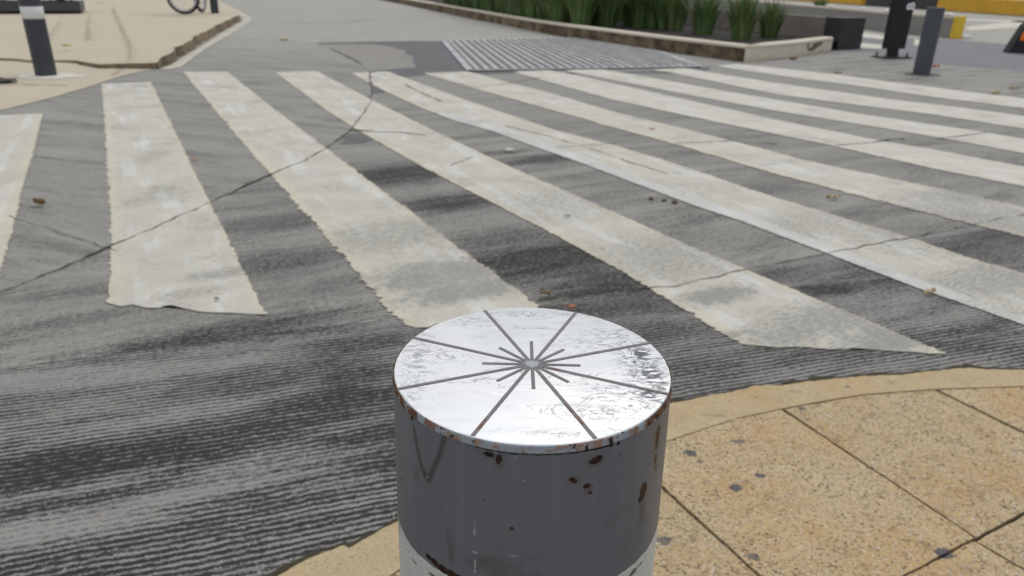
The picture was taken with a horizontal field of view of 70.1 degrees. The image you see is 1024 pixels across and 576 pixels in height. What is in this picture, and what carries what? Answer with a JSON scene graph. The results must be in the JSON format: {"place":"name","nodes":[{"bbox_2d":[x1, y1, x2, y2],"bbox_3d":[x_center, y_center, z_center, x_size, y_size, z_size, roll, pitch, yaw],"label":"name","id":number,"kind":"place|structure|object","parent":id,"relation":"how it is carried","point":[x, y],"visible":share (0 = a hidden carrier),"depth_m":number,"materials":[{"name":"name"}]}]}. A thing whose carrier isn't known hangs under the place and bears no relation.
{"place":"outdoors","nodes":[
{"label":"outdoors","id":0,"kind":"place"},
{"bbox_2d":[0,0,250,109],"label":"pavement","id":1,"kind":"structure","parent":0,"point":[108,39],"depth_m":10.55,"materials":[{"name":"beige concrete"}]},
{"bbox_2d":[0,77,16,82],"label":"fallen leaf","id":2,"kind":"object","parent":1,"relation":"on","point":[8,80],"visible":1,"depth_m":7.02,"materials":[{"name":"grey plant"}]},
{"bbox_2d":[0,0,84,11],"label":"planter box","id":3,"kind":"object","parent":1,"relation":"on","point":[13,5],"visible":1,"depth_m":16.52,"materials":[{"name":"metal"}]},
{"bbox_2d":[18,0,90,78],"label":"bollard","id":4,"kind":"object","parent":1,"relation":"on","point":[37,35],"visible":0.93,"depth_m":7.40,"materials":[{"name":"metal"}]},
{"bbox_2d":[167,0,206,14],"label":"bicycle","id":5,"kind":"object","parent":1,"relation":"on","point":[194,7],"visible":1,"depth_m":16.36,"materials":[{"name":"rubber"}]},
{"bbox_2d":[209,0,218,13],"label":"bollard","id":6,"kind":"object","parent":1,"relation":"on","point":[214,8],"visible":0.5,"depth_m":17.19,"materials":[{"name":"metal"}]},
{"bbox_2d":[0,0,1023,575],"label":"road","id":7,"kind":"structure","parent":0,"point":[344,206],"depth_m":3.06,"materials":[{"name":"grey asphalt"}]},
{"bbox_2d":[33,198,44,204],"bbox_3d":[-2.207,-0.404,3.406,0.046,0.027,0.064,-16,28,-34],"label":"fallen leaf","id":8,"kind":"object","parent":7,"relation":"on","point":[39,201],"visible":1,"depth_m":3.40,"materials":[{"name":"brown plant"}]},
{"bbox_2d":[505,148,514,151],"bbox_3d":[-0.016,-0.878,4.651,0.059,0.030,0.049,10,25,20],"label":"pebble","id":9,"kind":"object","parent":7,"relation":"on","point":[509,150],"visible":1,"depth_m":4.64,"materials":[{"name":"white stone"}]},
{"bbox_2d":[441,37,701,70],"bbox_3d":[0.693,-3.655,11.221,3.324,0.014,5.305,-3,23,-9],"label":"drain grate","id":10,"kind":"object","parent":7,"relation":"on","point":[526,54],"visible":1,"depth_m":10.47,"materials":[{"name":"grey metal"}]},
{"bbox_2d":[384,0,835,61],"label":"planter","id":11,"kind":"object","parent":7,"relation":"on","point":[800,35],"visible":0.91,"depth_m":12.73,"materials":[{"name":"beige paint"}]},
{"bbox_2d":[453,0,461,6],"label":"strap leaf plant","id":12,"kind":"object","parent":11,"relation":"on","point":[457,3],"visible":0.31,"depth_m":22.15,"materials":[{"name":"green plant"}]},
{"bbox_2d":[461,0,466,7],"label":"strap leaf plant","id":13,"kind":"object","parent":11,"relation":"on","point":[464,3],"visible":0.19,"depth_m":21.23,"materials":[{"name":"green plant"}]},
{"bbox_2d":[465,0,471,7],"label":"strap leaf plant","id":14,"kind":"object","parent":11,"relation":"on","point":[469,4],"visible":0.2,"depth_m":20.83,"materials":[{"name":"green plant"}]},
{"bbox_2d":[471,0,480,9],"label":"strap leaf plant","id":15,"kind":"object","parent":11,"relation":"on","point":[475,3],"visible":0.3,"depth_m":20.22,"materials":[{"name":"green plant"}]},
{"bbox_2d":[478,0,484,10],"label":"strap leaf plant","id":16,"kind":"object","parent":11,"relation":"on","point":[482,7],"visible":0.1,"depth_m":20.04,"materials":[{"name":"green plant"}]},
{"bbox_2d":[484,0,493,11],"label":"strap leaf plant","id":17,"kind":"object","parent":11,"relation":"on","point":[488,6],"visible":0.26,"depth_m":18.98,"materials":[{"name":"green plant"}]},
{"bbox_2d":[489,0,499,12],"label":"strap leaf plant","id":18,"kind":"object","parent":11,"relation":"on","point":[495,8],"visible":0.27,"depth_m":18.68,"materials":[{"name":"green plant"}]},
{"bbox_2d":[497,0,505,13],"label":"strap leaf plant","id":19,"kind":"object","parent":11,"relation":"on","point":[501,5],"visible":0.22,"depth_m":18.12,"materials":[{"name":"green plant"}]},
{"bbox_2d":[503,0,509,14],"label":"strap leaf plant","id":20,"kind":"object","parent":11,"relation":"on","point":[507,9],"visible":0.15,"depth_m":17.78,"materials":[{"name":"green plant"}]},
{"bbox_2d":[507,0,517,15],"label":"strap leaf plant","id":21,"kind":"object","parent":11,"relation":"on","point":[512,9],"visible":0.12,"depth_m":17.13,"materials":[{"name":"green plant"}]},
{"bbox_2d":[505,0,526,17],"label":"strap leaf plant","id":22,"kind":"object","parent":11,"relation":"on","point":[520,10],"visible":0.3,"depth_m":16.77,"materials":[{"name":"green plant"}]},
{"bbox_2d":[520,0,538,18],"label":"strap leaf plant","id":23,"kind":"object","parent":11,"relation":"on","point":[531,10],"visible":0.45,"depth_m":16.15,"materials":[{"name":"green plant"}]},
{"bbox_2d":[533,0,544,19],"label":"strap leaf plant","id":24,"kind":"object","parent":11,"relation":"on","point":[539,11],"visible":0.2,"depth_m":15.89,"materials":[{"name":"green plant"}]},
{"bbox_2d":[539,0,551,20],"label":"strap leaf plant","id":25,"kind":"object","parent":11,"relation":"on","point":[546,15],"visible":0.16,"depth_m":15.57,"materials":[{"name":"green plant"}]},
{"bbox_2d":[538,0,568,23],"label":"strap leaf plant","id":26,"kind":"object","parent":11,"relation":"on","point":[558,14],"visible":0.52,"depth_m":14.92,"materials":[{"name":"green plant"}]},
{"bbox_2d":[558,0,595,23],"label":"strap leaf plant","id":27,"kind":"object","parent":11,"relation":"on","point":[569,10],"visible":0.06,"depth_m":14.71,"materials":[{"name":"green plant"}]},
{"bbox_2d":[563,0,601,25],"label":"strap leaf plant","id":28,"kind":"object","parent":11,"relation":"on","point":[580,12],"visible":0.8,"depth_m":14.27,"materials":[{"name":"green plant"}]},
{"bbox_2d":[591,2,595,25],"bbox_3d":[1.764,-5.848,15.003,1.097,0.883,1.081,10,25,20],"label":"strap leaf plant","id":29,"kind":"object","parent":11,"relation":"on","point":[593,23],"visible":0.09,"depth_m":14.98,"materials":[{"name":"green plant"}]},
{"bbox_2d":[591,0,627,27],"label":"strap leaf plant","id":30,"kind":"object","parent":11,"relation":"on","point":[606,14],"visible":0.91,"depth_m":14.58,"materials":[{"name":"green plant"}]},
{"bbox_2d":[620,0,632,25],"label":"strap leaf plant","id":31,"kind":"object","parent":11,"relation":"on","point":[626,19],"visible":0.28,"depth_m":15.34,"materials":[{"name":"green plant"}]},
{"bbox_2d":[624,0,650,27],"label":"strap leaf plant","id":32,"kind":"object","parent":11,"relation":"on","point":[637,16],"visible":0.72,"depth_m":14.81,"materials":[{"name":"green plant"}]},
{"bbox_2d":[638,0,668,27],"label":"strap leaf plant","id":33,"kind":"object","parent":11,"relation":"on","point":[650,22],"visible":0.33,"depth_m":14.65,"materials":[{"name":"green plant"}]},
{"bbox_2d":[645,0,689,29],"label":"strap leaf plant","id":34,"kind":"object","parent":11,"relation":"on","point":[660,21],"visible":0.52,"depth_m":14.36,"materials":[{"name":"green plant"}]},
{"bbox_2d":[661,0,692,30],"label":"strap leaf plant","id":35,"kind":"object","parent":11,"relation":"on","point":[676,15],"visible":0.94,"depth_m":14.05,"materials":[{"name":"green plant"}]},
{"bbox_2d":[683,0,726,34],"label":"strap leaf plant","id":36,"kind":"object","parent":11,"relation":"on","point":[703,16],"visible":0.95,"depth_m":13.12,"materials":[{"name":"green plant"}]},
{"bbox_2d":[721,0,771,39],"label":"strap leaf plant","id":37,"kind":"object","parent":11,"relation":"on","point":[741,18],"visible":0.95,"depth_m":12.09,"materials":[{"name":"green plant"}]},
{"bbox_2d":[756,0,794,37],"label":"strap leaf plant","id":38,"kind":"object","parent":11,"relation":"on","point":[770,22],"visible":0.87,"depth_m":12.62,"materials":[{"name":"green plant"}]},
{"bbox_2d":[790,0,814,1],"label":"road barrier","id":39,"kind":"object","parent":7,"relation":"on","point":[803,0],"depth_m":45.61,"materials":[{"name":"yellow paint"}]},
{"bbox_2d":[812,0,830,5],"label":"strap leaf plant","id":40,"kind":"object","parent":7,"relation":"on","point":[819,3],"visible":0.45,"depth_m":23.34,"materials":[{"name":"green plant"}]},
{"bbox_2d":[687,0,966,38],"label":"divider wall","id":41,"kind":"structure","parent":7,"relation":"on","point":[952,27],"depth_m":17.86,"materials":[{"name":"concrete"}]},
{"bbox_2d":[826,195,839,198],"bbox_3d":[1.650,-0.468,3.746,0.070,0.022,0.034,1,23,0],"label":"fallen leaf","id":42,"kind":"object","parent":7,"relation":"on","point":[833,196],"visible":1,"depth_m":3.75,"materials":[{"name":"beige plant"}]},
{"bbox_2d":[818,0,865,5],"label":"road barrier","id":43,"kind":"object","parent":7,"relation":"on","point":[855,2],"visible":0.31,"depth_m":40.44,"materials":[{"name":"yellow paint"}]},
{"bbox_2d":[823,17,866,49],"bbox_3d":[5.687,-4.373,12.519,0.620,0.507,0.360,-11,26,-27],"label":"concrete block","id":44,"kind":"object","parent":7,"relation":"on","point":[845,33],"depth_m":12.37,"materials":[{"name":"grey concrete"}]},
{"bbox_2d":[871,0,914,58],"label":"totem sign","id":45,"kind":"object","parent":7,"relation":"on","point":[899,18],"visible":1,"depth_m":10.94,"materials":[{"name":"black metal"}]},
{"bbox_2d":[864,0,937,9],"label":"road barrier","id":46,"kind":"object","parent":7,"relation":"on","point":[922,4],"visible":0.42,"depth_m":34.72,"materials":[{"name":"black paint"}]},
{"bbox_2d":[905,7,945,75],"bbox_3d":[5.153,-3.008,9.001,0.455,0.845,0.350,1,23,0],"label":"bollard","id":47,"kind":"object","parent":7,"relation":"on","point":[929,36],"visible":0.94,"depth_m":8.93,"materials":[{"name":"metal"}]},
{"bbox_2d":[924,287,935,292],"bbox_3d":[1.496,0.010,2.611,0.060,0.016,0.025,-9,25,-22],"label":"fallen leaf","id":48,"kind":"object","parent":7,"relation":"on","point":[933,289],"visible":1,"depth_m":2.62,"materials":[{"name":"beige plant"}]},
{"bbox_2d":[937,0,1023,16],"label":"road barrier","id":49,"kind":"object","parent":7,"relation":"on","point":[1006,7],"visible":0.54,"depth_m":30.20,"materials":[{"name":"yellow paint"}]},
{"bbox_2d":[1003,23,1023,52],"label":"road delineator","id":50,"kind":"object","parent":7,"relation":"on","point":[1015,44],"visible":1,"depth_m":12.32,"materials":[{"name":"black rubber"}]},
{"bbox_2d":[278,368,1023,575],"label":"pavement","id":51,"kind":"structure","parent":0,"point":[918,474],"depth_m":1.60,"materials":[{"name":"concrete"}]},
{"bbox_2d":[392,308,671,575],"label":"bollard","id":52,"kind":"object","parent":51,"relation":"on","point":[530,441],"visible":1,"depth_m":0.48,"materials":[{"name":"metal"}]},
{"bbox_2d":[409,5,988,42],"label":"ground","id":53,"kind":"structure","parent":0,"point":[481,20],"depth_m":21.87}
]}

